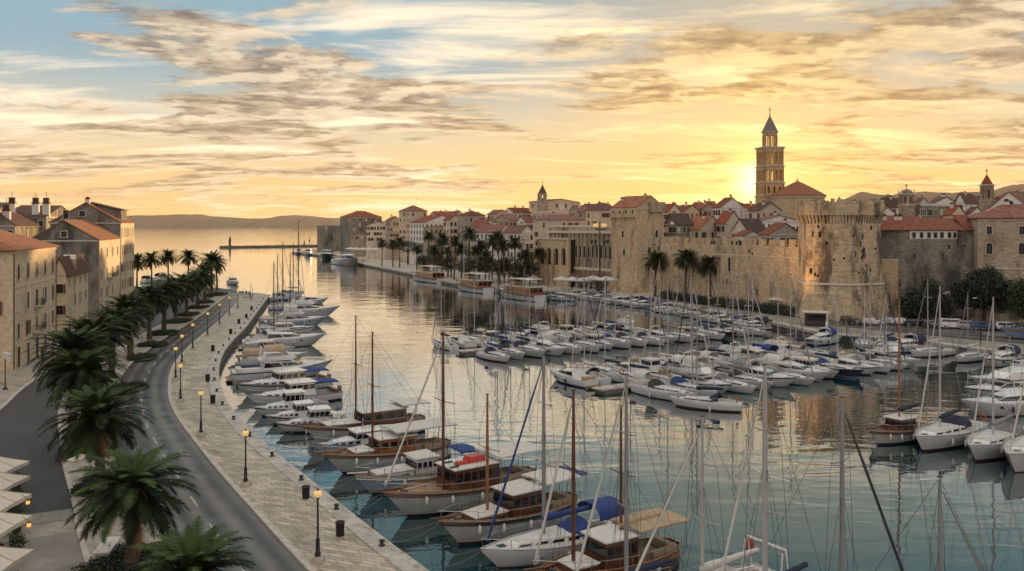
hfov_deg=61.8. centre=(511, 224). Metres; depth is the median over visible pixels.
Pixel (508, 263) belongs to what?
bushy tree
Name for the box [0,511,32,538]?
square parasol
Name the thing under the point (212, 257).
palm tree
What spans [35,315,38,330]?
window
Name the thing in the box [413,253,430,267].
bushy tree
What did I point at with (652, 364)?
cabin cruiser
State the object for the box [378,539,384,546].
mooring bollard
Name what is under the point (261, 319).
sailing boat
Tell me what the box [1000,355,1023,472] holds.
sailing boat
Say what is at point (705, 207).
stone house
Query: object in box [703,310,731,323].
motor yacht
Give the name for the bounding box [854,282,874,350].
sailing boat
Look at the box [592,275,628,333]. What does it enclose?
sailing boat
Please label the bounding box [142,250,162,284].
palm tree
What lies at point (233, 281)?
cabin cruiser
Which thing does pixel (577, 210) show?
stone house
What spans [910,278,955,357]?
sailing boat
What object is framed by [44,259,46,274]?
window
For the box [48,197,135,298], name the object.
stone house
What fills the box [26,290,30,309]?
window
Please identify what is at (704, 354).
sailing boat
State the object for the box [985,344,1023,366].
motor yacht
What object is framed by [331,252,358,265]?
passenger ferry
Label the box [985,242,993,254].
window
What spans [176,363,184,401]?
street lamp
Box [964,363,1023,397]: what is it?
motor yacht
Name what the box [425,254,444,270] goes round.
bushy tree
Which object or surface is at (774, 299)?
market stall
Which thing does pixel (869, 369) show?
motor yacht
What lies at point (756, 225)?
stone house
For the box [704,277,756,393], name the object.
sailing boat
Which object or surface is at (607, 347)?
cabin cruiser
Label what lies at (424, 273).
excursion boat
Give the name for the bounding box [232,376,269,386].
open boat
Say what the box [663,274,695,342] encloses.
sailing boat
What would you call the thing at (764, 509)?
sailing boat
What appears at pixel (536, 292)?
excursion boat
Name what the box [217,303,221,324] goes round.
street lamp
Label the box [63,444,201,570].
palm tree
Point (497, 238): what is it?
palm tree
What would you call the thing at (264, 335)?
sailing boat
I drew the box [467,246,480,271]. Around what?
palm tree
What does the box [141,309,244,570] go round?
lane dashes
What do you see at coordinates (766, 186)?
bell tower
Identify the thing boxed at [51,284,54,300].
window
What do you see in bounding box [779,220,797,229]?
stone house
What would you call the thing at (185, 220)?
island
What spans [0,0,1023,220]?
sky
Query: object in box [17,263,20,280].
window
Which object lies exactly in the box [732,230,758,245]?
stone house
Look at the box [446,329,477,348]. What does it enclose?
motor yacht
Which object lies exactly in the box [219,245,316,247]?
breakwater
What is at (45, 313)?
window
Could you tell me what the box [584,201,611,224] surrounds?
palazzo
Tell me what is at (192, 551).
palm tree
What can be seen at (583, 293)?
motor yacht
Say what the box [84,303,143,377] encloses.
palm tree
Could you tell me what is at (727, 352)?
motor yacht
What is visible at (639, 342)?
sailing boat
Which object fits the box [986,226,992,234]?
window
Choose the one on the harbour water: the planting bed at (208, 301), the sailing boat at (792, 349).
the sailing boat at (792, 349)
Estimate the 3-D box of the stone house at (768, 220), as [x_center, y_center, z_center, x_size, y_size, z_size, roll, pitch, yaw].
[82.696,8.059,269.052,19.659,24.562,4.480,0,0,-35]
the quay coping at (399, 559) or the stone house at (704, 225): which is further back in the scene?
the stone house at (704, 225)
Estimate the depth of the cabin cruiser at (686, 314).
197.64 m
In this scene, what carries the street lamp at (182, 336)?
on the promenade at (272, 493)
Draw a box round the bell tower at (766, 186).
[753,109,785,204]
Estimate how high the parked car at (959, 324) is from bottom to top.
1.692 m
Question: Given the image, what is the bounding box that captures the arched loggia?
[536,237,575,286]
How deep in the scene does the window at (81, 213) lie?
204.94 m
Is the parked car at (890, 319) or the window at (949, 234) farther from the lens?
the window at (949, 234)
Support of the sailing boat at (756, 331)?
on the harbour water
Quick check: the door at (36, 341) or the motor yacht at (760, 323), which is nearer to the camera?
the door at (36, 341)
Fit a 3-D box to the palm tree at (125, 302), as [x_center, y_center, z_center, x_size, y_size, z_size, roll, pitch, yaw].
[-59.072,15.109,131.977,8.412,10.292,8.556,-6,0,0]
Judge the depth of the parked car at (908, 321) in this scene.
171.39 m
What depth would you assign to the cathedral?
303.05 m
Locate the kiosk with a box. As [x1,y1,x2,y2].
[802,310,828,325]
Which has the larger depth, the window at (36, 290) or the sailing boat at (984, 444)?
the window at (36, 290)
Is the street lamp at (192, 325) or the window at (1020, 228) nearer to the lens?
the street lamp at (192, 325)
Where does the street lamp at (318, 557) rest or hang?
on the promenade at (272, 493)
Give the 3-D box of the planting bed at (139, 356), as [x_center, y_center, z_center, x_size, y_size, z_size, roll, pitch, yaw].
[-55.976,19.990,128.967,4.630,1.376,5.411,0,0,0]
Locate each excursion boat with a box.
[411,265,446,283]
[456,255,493,293]
[498,278,546,301]
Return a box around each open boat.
[228,362,260,369]
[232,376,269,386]
[235,351,264,359]
[644,304,661,308]
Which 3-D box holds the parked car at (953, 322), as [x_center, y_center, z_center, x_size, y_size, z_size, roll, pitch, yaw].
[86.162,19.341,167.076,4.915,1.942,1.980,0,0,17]
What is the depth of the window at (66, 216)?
204.14 m
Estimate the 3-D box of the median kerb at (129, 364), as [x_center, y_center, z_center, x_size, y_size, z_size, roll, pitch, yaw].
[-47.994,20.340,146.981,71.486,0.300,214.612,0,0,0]
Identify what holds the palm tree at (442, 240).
on the waterfront promenade at (404, 266)
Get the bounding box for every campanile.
[537,181,547,210]
[897,184,915,215]
[978,169,994,210]
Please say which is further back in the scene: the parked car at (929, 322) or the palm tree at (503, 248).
the palm tree at (503, 248)
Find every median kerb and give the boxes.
[58,296,215,564]
[112,292,230,566]
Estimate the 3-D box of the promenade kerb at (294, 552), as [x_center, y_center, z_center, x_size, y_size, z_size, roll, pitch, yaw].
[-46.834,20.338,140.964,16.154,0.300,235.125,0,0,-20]
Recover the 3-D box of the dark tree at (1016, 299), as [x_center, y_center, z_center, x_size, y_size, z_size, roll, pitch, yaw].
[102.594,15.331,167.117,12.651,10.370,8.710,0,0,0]
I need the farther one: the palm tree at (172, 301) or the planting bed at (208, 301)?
the planting bed at (208, 301)
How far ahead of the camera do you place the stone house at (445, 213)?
461.06 m
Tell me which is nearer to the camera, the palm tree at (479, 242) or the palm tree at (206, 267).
the palm tree at (206, 267)
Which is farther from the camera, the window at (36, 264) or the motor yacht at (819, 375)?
the window at (36, 264)
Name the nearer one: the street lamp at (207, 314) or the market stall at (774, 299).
the street lamp at (207, 314)
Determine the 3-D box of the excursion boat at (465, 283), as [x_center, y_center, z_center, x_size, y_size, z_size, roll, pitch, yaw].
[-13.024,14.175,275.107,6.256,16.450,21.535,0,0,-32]
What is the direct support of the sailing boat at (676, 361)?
on the harbour water
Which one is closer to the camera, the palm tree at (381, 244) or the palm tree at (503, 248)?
the palm tree at (503, 248)
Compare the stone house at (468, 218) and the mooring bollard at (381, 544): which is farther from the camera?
the stone house at (468, 218)
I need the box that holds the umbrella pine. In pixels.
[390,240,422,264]
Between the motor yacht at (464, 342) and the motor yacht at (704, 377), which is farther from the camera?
the motor yacht at (464, 342)
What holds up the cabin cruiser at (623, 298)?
on the harbour water
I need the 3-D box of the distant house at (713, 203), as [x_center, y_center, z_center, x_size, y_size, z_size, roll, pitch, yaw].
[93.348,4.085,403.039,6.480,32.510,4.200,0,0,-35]
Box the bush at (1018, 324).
[1001,320,1023,331]
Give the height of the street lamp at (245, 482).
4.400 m
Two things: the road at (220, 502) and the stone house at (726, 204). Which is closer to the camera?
the road at (220, 502)
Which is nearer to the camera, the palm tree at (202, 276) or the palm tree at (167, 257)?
the palm tree at (202, 276)
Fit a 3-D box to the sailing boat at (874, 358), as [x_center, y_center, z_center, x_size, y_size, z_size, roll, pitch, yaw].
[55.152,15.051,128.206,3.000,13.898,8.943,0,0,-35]
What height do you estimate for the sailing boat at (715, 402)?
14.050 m
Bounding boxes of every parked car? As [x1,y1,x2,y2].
[840,315,862,324]
[862,317,883,325]
[878,317,897,324]
[891,317,910,324]
[903,318,922,325]
[923,319,944,328]
[941,318,961,328]
[957,320,979,329]
[970,321,996,330]
[995,321,1022,330]
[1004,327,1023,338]
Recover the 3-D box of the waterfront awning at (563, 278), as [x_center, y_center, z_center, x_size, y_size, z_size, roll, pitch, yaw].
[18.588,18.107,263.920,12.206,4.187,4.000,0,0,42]
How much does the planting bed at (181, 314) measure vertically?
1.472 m
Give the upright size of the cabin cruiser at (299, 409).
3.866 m
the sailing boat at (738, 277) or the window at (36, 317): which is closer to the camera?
the window at (36, 317)
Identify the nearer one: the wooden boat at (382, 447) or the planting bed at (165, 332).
the wooden boat at (382, 447)
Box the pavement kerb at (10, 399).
[0,368,50,410]
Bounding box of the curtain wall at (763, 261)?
[660,236,798,310]
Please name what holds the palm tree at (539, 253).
on the waterfront promenade at (404, 266)
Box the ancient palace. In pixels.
[547,225,611,289]
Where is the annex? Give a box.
[350,233,364,256]
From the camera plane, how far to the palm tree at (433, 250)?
336.26 m
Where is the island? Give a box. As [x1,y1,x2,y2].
[127,214,384,226]
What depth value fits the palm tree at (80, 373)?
76.78 m
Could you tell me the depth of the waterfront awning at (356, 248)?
462.57 m
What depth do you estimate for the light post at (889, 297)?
175.92 m
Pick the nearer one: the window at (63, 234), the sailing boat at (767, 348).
the sailing boat at (767, 348)
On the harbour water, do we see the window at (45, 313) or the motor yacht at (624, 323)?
the motor yacht at (624, 323)
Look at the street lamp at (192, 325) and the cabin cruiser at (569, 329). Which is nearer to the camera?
the street lamp at (192, 325)
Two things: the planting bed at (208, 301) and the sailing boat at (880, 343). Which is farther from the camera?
the planting bed at (208, 301)
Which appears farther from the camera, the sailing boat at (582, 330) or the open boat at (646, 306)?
the open boat at (646, 306)
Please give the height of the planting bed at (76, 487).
1.430 m
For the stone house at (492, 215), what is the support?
on the quay at (774, 317)
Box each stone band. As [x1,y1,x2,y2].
[0,519,75,541]
[22,509,72,525]
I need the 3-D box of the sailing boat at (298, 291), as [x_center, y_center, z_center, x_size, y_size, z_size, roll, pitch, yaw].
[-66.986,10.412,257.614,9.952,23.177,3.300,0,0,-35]
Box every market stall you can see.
[768,297,783,307]
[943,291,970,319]
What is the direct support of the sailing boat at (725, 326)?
on the harbour water
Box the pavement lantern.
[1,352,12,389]
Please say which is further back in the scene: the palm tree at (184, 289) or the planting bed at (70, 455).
the palm tree at (184, 289)
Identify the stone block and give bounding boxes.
[67,454,90,470]
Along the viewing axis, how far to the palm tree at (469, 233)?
303.40 m
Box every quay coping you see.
[209,295,428,570]
[295,252,1023,356]
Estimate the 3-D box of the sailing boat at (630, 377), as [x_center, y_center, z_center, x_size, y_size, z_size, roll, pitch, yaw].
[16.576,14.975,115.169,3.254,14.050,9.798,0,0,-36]
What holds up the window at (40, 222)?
in the stone house at (44, 213)
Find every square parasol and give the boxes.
[0,456,28,472]
[0,472,29,490]
[0,490,31,511]
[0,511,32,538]
[0,546,34,570]
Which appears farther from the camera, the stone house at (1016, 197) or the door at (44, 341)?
the stone house at (1016, 197)
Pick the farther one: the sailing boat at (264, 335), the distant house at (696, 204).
the distant house at (696, 204)
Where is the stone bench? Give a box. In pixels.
[92,536,121,559]
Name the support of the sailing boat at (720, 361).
on the harbour water
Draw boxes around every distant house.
[451,209,461,214]
[692,200,701,207]
[706,199,715,205]
[833,197,843,222]
[914,195,927,204]
[973,193,979,206]
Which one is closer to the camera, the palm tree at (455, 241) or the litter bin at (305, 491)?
the litter bin at (305, 491)
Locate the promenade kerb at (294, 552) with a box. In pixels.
[168,293,316,570]
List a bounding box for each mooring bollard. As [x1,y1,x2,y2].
[333,503,338,509]
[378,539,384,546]
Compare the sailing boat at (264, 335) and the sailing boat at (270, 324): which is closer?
the sailing boat at (264, 335)
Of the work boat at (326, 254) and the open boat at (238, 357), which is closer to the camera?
the open boat at (238, 357)
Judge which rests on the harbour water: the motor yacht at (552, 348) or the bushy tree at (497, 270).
the motor yacht at (552, 348)
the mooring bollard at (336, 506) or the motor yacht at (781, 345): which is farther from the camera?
the motor yacht at (781, 345)
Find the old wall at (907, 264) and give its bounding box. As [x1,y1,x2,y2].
[881,239,974,317]
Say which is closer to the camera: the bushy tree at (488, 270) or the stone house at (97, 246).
the stone house at (97, 246)
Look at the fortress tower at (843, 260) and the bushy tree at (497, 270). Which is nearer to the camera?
the fortress tower at (843, 260)
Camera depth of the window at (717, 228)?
264.47 m
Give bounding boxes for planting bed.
[55,442,119,461]
[67,474,112,496]
[71,540,173,570]
[111,380,149,394]
[126,352,158,361]
[135,339,168,347]
[146,328,178,335]
[161,317,193,323]
[178,311,200,316]
[188,304,209,308]
[199,299,214,303]
[207,291,228,296]
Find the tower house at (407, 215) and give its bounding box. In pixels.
[399,199,426,260]
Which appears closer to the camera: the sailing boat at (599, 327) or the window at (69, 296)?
the window at (69, 296)
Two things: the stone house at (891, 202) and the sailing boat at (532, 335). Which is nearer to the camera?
the sailing boat at (532, 335)
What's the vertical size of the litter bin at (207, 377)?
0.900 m
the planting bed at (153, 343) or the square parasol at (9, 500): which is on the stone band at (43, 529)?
the square parasol at (9, 500)
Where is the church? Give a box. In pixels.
[529,199,578,215]
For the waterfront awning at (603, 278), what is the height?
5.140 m
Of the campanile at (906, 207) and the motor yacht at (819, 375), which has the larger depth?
the campanile at (906, 207)
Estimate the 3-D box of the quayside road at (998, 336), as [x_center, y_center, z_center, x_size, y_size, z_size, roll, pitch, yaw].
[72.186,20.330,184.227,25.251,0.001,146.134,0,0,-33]
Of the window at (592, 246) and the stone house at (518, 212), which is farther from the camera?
the stone house at (518, 212)
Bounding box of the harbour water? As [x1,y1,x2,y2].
[134,227,1023,570]
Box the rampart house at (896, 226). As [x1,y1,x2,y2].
[866,214,973,239]
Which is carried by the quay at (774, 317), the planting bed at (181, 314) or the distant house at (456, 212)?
the distant house at (456, 212)
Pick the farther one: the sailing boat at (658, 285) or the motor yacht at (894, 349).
the sailing boat at (658, 285)
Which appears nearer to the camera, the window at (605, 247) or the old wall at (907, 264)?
the old wall at (907, 264)
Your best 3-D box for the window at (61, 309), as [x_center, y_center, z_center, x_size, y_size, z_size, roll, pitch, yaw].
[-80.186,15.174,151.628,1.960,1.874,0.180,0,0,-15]
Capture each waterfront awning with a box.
[346,247,380,257]
[520,275,542,284]
[553,276,591,281]
[582,275,617,280]
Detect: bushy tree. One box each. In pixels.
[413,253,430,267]
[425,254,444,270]
[438,254,459,276]
[453,257,473,272]
[463,256,491,278]
[475,257,497,279]
[488,259,509,281]
[496,254,518,278]
[507,261,529,277]
[522,260,539,283]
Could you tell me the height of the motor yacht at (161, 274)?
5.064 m
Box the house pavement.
[0,296,140,405]
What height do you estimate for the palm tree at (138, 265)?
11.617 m
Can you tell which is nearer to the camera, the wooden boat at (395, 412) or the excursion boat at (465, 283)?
the wooden boat at (395, 412)
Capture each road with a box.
[114,293,306,570]
[699,302,1023,343]
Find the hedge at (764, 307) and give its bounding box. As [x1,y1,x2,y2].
[656,290,796,315]
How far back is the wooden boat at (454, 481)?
64.79 m
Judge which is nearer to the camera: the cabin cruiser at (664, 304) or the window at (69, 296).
the window at (69, 296)
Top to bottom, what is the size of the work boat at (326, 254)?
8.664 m
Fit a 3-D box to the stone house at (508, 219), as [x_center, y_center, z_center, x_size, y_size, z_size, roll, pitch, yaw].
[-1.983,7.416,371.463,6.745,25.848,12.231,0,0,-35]
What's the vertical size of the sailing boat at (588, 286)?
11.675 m
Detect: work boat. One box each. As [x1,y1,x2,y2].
[304,249,312,255]
[319,250,334,258]
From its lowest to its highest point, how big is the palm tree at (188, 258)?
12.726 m
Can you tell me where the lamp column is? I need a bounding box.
[590,222,608,291]
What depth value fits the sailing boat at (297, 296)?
244.36 m
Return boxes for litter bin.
[205,374,209,381]
[210,395,215,402]
[301,485,309,498]
[335,520,344,536]
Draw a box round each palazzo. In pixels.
[532,212,585,280]
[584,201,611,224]
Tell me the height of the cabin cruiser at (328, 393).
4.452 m
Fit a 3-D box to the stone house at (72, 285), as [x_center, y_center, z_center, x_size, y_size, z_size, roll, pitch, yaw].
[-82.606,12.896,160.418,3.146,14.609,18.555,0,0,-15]
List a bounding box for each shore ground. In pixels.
[0,287,268,525]
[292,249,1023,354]
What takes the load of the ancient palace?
on the quay at (774, 317)
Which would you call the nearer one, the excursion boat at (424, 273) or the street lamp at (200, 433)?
the street lamp at (200, 433)
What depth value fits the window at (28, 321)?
126.04 m
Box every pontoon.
[456,328,683,354]
[591,350,873,393]
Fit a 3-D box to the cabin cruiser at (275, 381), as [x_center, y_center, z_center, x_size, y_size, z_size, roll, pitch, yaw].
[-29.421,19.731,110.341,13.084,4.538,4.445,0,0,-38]
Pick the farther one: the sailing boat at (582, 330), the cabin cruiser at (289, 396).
the sailing boat at (582, 330)
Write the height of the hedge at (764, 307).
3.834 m
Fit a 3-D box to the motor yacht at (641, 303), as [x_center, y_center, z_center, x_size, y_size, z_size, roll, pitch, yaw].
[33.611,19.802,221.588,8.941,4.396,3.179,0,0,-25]
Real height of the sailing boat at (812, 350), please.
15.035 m
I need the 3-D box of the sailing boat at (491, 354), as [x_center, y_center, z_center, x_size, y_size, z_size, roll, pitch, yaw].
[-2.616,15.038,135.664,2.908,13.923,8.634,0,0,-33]
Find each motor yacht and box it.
[139,274,160,282]
[154,272,172,281]
[225,341,333,382]
[235,342,307,364]
[238,323,325,348]
[264,304,328,325]
[269,295,340,316]
[289,293,328,304]
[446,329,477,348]
[525,321,558,340]
[530,333,565,355]
[549,357,601,388]
[571,289,594,298]
[585,291,609,301]
[600,293,621,303]
[606,351,650,371]
[607,313,643,334]
[619,292,645,306]
[627,296,654,307]
[645,321,678,343]
[660,346,704,367]
[665,352,732,394]
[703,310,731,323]
[705,341,750,359]
[734,315,772,329]
[734,351,796,387]
[749,330,801,360]
[762,351,831,381]
[805,327,840,345]
[828,347,880,374]
[856,333,921,367]
[882,327,929,352]
[961,381,1023,416]
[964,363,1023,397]
[970,359,1023,384]
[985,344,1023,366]
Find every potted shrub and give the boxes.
[6,531,29,547]
[10,486,25,510]
[10,507,23,532]
[12,470,24,490]
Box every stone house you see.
[0,198,40,237]
[0,202,16,211]
[0,229,59,370]
[7,192,66,232]
[32,220,121,319]
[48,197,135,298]
[57,253,90,335]
[385,214,398,259]
[430,210,453,216]
[443,212,457,268]
[456,208,485,268]
[470,217,493,271]
[476,221,507,276]
[487,210,504,221]
[494,212,518,225]
[502,222,532,277]
[503,205,530,217]
[515,214,532,229]
[532,211,566,218]
[568,203,586,218]
[664,202,681,236]
[664,211,693,242]
[678,202,700,218]
[689,214,716,243]
[697,200,712,214]
[712,194,744,218]
[714,208,738,244]
[731,218,765,237]
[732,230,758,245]
[741,201,754,217]
[747,200,782,218]
[757,211,796,227]
[757,218,797,246]
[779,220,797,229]
[880,195,898,213]
[884,207,897,215]
[914,204,920,217]
[920,203,949,217]
[928,193,955,204]
[942,202,966,217]
[954,191,977,210]
[965,207,981,215]
[988,191,1023,208]
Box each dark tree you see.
[893,275,958,320]
[947,263,1019,320]
[1002,277,1023,320]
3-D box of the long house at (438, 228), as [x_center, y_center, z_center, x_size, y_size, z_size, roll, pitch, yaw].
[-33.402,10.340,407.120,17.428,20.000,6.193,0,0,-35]
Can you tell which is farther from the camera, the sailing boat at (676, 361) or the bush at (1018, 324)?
the bush at (1018, 324)
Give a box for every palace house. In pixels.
[340,210,381,254]
[409,214,445,264]
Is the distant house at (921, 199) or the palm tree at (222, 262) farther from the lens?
the distant house at (921, 199)
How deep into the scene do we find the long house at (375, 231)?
502.53 m
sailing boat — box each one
[251,261,288,337]
[256,253,294,330]
[258,242,295,321]
[268,253,305,309]
[269,245,301,300]
[272,221,304,295]
[391,354,631,567]
[431,279,458,350]
[464,273,490,347]
[476,276,509,362]
[483,271,513,347]
[493,278,524,359]
[494,279,524,343]
[505,284,545,357]
[509,270,548,343]
[540,271,573,339]
[543,282,583,354]
[565,271,601,352]
[567,277,594,337]
[570,276,610,384]
[576,373,683,570]
[578,261,596,299]
[579,272,614,335]
[587,282,633,382]
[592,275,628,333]
[596,281,631,348]
[600,260,613,302]
[606,268,648,346]
[611,283,663,383]
[631,266,665,345]
[631,279,695,400]
[635,415,788,570]
[641,282,689,371]
[649,260,668,310]
[655,280,717,395]
[660,269,686,313]
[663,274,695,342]
[668,292,742,412]
[672,266,701,315]
[675,270,719,370]
[683,270,725,339]
[693,276,731,368]
[698,267,736,337]
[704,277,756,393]
[710,263,744,325]
[715,279,773,389]
[716,263,749,336]
[721,364,820,570]
[724,270,749,326]
[730,273,766,335]
[735,270,778,356]
[757,396,903,570]
[762,267,804,355]
[765,273,814,385]
[776,266,828,357]
[809,292,863,377]
[836,274,893,372]
[851,279,908,370]
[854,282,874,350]
[875,474,982,570]
[876,290,903,346]
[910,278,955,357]
[914,285,988,450]
[955,294,989,362]
[964,296,1023,461]
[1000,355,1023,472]
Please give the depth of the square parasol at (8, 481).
61.24 m
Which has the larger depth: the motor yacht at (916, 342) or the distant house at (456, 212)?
the distant house at (456, 212)
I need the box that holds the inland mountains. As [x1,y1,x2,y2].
[829,184,1023,222]
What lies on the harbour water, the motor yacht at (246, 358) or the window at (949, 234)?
the motor yacht at (246, 358)
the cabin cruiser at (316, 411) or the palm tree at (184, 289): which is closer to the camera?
the cabin cruiser at (316, 411)
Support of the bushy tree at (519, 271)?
on the waterfront promenade at (404, 266)
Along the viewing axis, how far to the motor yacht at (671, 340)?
154.60 m
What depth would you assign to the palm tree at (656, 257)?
238.35 m
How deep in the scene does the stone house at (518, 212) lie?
403.48 m
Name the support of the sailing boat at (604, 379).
on the harbour water
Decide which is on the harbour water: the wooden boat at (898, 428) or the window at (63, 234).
the wooden boat at (898, 428)
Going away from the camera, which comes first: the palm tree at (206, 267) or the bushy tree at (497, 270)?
the palm tree at (206, 267)
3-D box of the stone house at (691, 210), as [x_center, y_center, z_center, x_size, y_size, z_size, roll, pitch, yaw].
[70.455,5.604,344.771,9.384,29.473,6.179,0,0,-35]
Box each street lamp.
[172,346,178,379]
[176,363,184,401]
[179,334,184,364]
[190,323,195,349]
[196,390,205,436]
[205,312,209,335]
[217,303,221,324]
[240,429,250,486]
[311,488,324,563]
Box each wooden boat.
[251,316,430,441]
[275,332,456,473]
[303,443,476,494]
[327,332,541,516]
[361,393,587,544]
[523,389,689,570]
[866,299,930,444]
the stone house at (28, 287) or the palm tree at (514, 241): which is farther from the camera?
the palm tree at (514, 241)
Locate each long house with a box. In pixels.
[366,219,384,258]
[423,225,443,267]
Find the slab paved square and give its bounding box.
[0,532,84,570]
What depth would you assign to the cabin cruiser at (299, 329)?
166.78 m
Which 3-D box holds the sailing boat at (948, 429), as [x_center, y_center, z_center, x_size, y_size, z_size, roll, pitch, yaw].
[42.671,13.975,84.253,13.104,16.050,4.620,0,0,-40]
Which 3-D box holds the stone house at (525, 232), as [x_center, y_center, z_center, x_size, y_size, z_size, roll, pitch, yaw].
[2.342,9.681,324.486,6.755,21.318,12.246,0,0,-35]
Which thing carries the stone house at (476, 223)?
on the quay at (774, 317)
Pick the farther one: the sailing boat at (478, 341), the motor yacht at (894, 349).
the sailing boat at (478, 341)
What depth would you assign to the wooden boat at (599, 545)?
51.08 m
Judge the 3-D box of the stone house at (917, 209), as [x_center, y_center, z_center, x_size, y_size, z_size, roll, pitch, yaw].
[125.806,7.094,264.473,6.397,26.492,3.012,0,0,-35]
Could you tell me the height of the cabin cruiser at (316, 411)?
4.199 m
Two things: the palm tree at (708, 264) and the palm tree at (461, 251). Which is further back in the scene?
the palm tree at (461, 251)
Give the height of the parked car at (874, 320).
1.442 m
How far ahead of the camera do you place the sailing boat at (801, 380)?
115.60 m
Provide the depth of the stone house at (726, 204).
303.33 m
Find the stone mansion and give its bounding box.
[967,199,1023,320]
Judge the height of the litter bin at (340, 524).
0.900 m
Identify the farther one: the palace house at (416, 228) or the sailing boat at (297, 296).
the palace house at (416, 228)
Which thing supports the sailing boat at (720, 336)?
on the harbour water
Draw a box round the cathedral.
[769,178,826,222]
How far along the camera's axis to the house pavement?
112.97 m
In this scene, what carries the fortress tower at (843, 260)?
on the quay at (774, 317)
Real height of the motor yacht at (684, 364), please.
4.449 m
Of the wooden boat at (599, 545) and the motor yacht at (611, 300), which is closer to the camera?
the wooden boat at (599, 545)
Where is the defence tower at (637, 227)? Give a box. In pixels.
[607,193,664,292]
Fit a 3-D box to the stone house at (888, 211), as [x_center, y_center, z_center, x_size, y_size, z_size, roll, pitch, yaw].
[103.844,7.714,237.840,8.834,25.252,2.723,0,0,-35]
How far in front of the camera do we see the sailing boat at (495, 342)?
146.18 m
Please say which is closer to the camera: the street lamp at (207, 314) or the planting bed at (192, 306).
the street lamp at (207, 314)
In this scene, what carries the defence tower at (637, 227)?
on the quay at (774, 317)
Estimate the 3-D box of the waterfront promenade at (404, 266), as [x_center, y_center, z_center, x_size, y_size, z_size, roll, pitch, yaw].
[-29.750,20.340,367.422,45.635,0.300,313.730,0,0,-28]
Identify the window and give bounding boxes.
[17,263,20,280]
[17,293,20,312]
[17,322,20,339]
[26,262,30,278]
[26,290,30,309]
[26,318,30,335]
[35,260,38,276]
[35,288,38,305]
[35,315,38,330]
[38,220,43,226]
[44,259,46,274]
[44,286,47,302]
[44,312,47,326]
[51,258,54,272]
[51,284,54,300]
[51,309,53,323]
[57,283,65,293]
[57,305,65,315]
[60,231,67,237]
[63,210,68,218]
[68,294,70,307]
[78,210,85,216]
[591,245,593,258]
[604,246,606,258]
[671,226,675,232]
[702,232,706,237]
[715,226,720,231]
[727,257,730,271]
[919,232,923,237]
[933,232,937,237]
[947,232,951,237]
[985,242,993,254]
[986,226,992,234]
[1018,226,1023,234]
[1018,242,1023,254]
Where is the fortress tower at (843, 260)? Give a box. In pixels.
[791,198,888,320]
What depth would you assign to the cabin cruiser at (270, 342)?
140.53 m
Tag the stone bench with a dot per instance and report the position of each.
(101, 549)
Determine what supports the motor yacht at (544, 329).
on the harbour water
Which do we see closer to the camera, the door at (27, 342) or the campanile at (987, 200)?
the door at (27, 342)
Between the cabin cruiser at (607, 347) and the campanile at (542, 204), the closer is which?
the cabin cruiser at (607, 347)
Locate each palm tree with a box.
[19,324,123,425]
[34,345,129,441]
[36,378,154,492]
[47,313,133,362]
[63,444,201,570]
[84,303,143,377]
[100,289,155,355]
[123,283,173,338]
[123,514,257,570]
[134,252,148,285]
[140,280,190,329]
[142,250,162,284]
[156,249,179,283]
[157,274,199,319]
[170,271,205,313]
[176,249,199,270]
[185,268,217,306]
[187,262,218,302]
[195,249,228,294]
[204,254,227,290]
[376,239,387,265]
[386,239,397,266]
[392,236,404,266]
[412,244,422,269]
[422,231,437,264]
[425,244,440,270]
[434,231,450,271]
[440,246,454,276]
[448,235,462,279]
[452,243,471,277]
[461,226,478,272]
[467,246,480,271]
[472,238,488,278]
[476,250,494,278]
[481,234,500,282]
[489,230,505,284]
[493,238,511,283]
[506,236,524,272]
[514,248,538,280]
[529,247,547,284]
[641,251,669,296]
[670,248,698,291]
[694,255,719,295]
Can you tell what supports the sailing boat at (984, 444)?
on the harbour water
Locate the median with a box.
[61,293,227,558]
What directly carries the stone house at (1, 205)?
on the shore ground at (25, 414)
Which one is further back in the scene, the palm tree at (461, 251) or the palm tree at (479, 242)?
the palm tree at (461, 251)
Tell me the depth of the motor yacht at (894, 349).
129.68 m
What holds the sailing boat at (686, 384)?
on the harbour water
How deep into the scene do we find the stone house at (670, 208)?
311.56 m
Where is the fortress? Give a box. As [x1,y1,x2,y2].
[317,225,339,251]
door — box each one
[16,344,20,367]
[26,340,30,362]
[35,336,38,356]
[43,332,46,351]
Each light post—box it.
[883,282,889,316]
[977,298,980,343]
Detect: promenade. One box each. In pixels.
[171,293,400,570]
[361,259,661,300]
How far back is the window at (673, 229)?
262.76 m
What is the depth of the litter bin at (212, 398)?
96.57 m
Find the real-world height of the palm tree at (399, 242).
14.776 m
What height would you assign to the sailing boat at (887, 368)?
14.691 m
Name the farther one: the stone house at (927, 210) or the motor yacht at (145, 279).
the motor yacht at (145, 279)
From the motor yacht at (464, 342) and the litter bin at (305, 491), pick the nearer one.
the litter bin at (305, 491)
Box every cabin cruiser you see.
[226,277,238,284]
[234,360,332,393]
[242,339,295,354]
[246,370,342,405]
[253,385,323,416]
[257,322,315,333]
[258,418,389,452]
[265,391,332,424]
[275,405,347,433]
[481,330,504,341]
[545,292,577,300]
[553,324,581,338]
[568,289,580,296]
[582,333,613,349]
[613,296,633,304]
[629,357,671,375]
[652,302,680,312]
[678,304,707,317]
[678,326,709,340]
[694,310,725,321]
[736,343,766,364]
[787,354,838,378]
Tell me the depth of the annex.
542.07 m
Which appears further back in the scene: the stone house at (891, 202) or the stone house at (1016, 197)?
the stone house at (891, 202)
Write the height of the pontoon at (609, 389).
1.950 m

